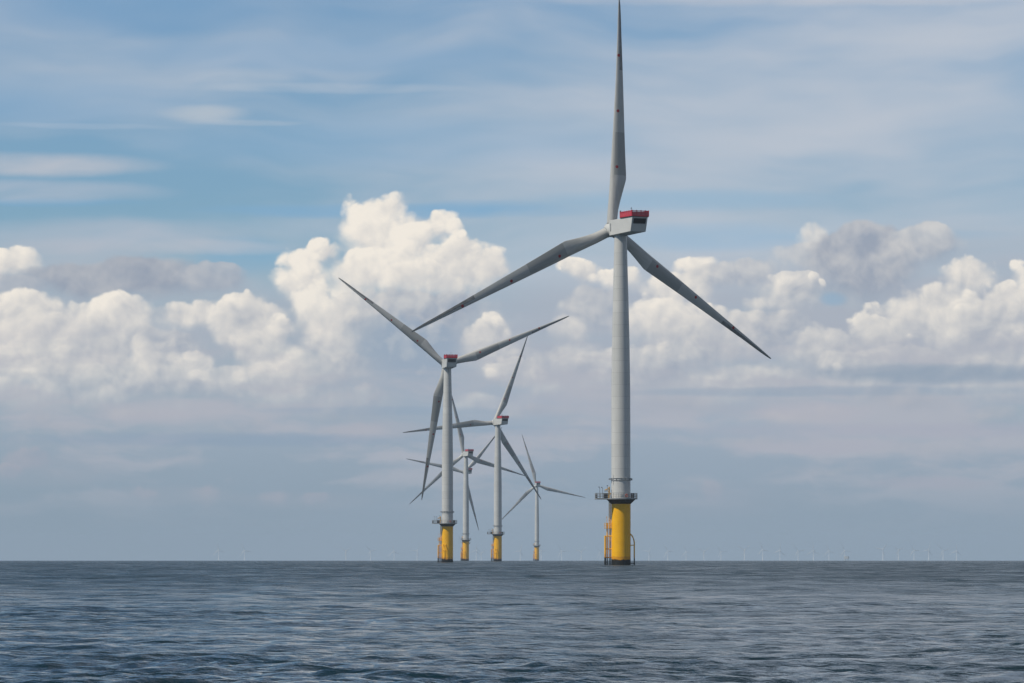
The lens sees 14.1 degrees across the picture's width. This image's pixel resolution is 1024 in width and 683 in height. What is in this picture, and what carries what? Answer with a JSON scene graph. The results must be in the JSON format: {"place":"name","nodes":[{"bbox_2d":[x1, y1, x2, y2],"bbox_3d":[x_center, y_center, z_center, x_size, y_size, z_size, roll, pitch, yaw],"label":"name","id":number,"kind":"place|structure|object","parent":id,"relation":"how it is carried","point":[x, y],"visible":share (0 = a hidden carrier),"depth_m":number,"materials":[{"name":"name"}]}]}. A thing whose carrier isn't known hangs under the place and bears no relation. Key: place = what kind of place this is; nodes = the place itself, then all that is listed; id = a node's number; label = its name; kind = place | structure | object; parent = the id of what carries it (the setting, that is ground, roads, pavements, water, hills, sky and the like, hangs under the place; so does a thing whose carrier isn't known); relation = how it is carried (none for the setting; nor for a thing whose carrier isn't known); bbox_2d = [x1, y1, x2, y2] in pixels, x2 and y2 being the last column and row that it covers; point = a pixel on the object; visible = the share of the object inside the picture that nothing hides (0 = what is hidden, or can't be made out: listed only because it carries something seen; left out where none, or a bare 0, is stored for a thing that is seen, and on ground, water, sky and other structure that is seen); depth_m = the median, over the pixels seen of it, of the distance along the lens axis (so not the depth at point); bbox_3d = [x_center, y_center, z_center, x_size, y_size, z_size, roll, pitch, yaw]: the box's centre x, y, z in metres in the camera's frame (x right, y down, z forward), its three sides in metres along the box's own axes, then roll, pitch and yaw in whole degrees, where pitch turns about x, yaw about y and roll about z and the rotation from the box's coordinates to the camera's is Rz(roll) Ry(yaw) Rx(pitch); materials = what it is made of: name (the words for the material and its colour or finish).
{"place":"outdoors","nodes":[
{"label":"outdoors","id":0,"kind":"place"},
{"bbox_2d":[0,561,1023,682],"bbox_3d":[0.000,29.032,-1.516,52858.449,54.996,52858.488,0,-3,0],"label":"sea","id":1,"kind":"structure","parent":0,"point":[508,622],"depth_m":111.42,"materials":[{"name":"teal liquid"}]},
{"bbox_2d":[339,278,568,561],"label":"wind turbine","id":2,"kind":"object","parent":1,"relation":"in","point":[443,389],"visible":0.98,"depth_m":1702.98,"materials":[{"name":"metal"}]},
{"bbox_2d":[408,427,501,554],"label":"wind turbine","id":3,"kind":"object","parent":1,"relation":"in","point":[473,463],"visible":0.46,"depth_m":3821.82,"materials":[{"name":"metal"}]},
{"bbox_2d":[411,397,524,560],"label":"wind turbine","id":4,"kind":"object","parent":1,"relation":"in","point":[466,454],"visible":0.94,"depth_m":3161.80,"materials":[{"name":"metal"}]},
{"bbox_2d":[403,336,540,560],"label":"wind turbine","id":5,"kind":"object","parent":1,"relation":"in","point":[497,421],"visible":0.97,"depth_m":2424.89,"materials":[{"name":"metal"}]},
{"bbox_2d":[502,436,585,560],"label":"wind turbine","id":6,"kind":"object","parent":1,"relation":"in","point":[536,544],"visible":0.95,"depth_m":4455.33,"materials":[{"name":"metal"}]},
{"bbox_2d":[411,0,770,564],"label":"wind turbine","id":7,"kind":"object","parent":1,"relation":"in","point":[619,231],"visible":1,"depth_m":999.42,"materials":[{"name":"paint"}]},
{"bbox_2d":[0,0,1023,560],"label":"sky","id":8,"kind":"structure","parent":0,"point":[189,368],"materials":[{"name":"blue"}]}
]}

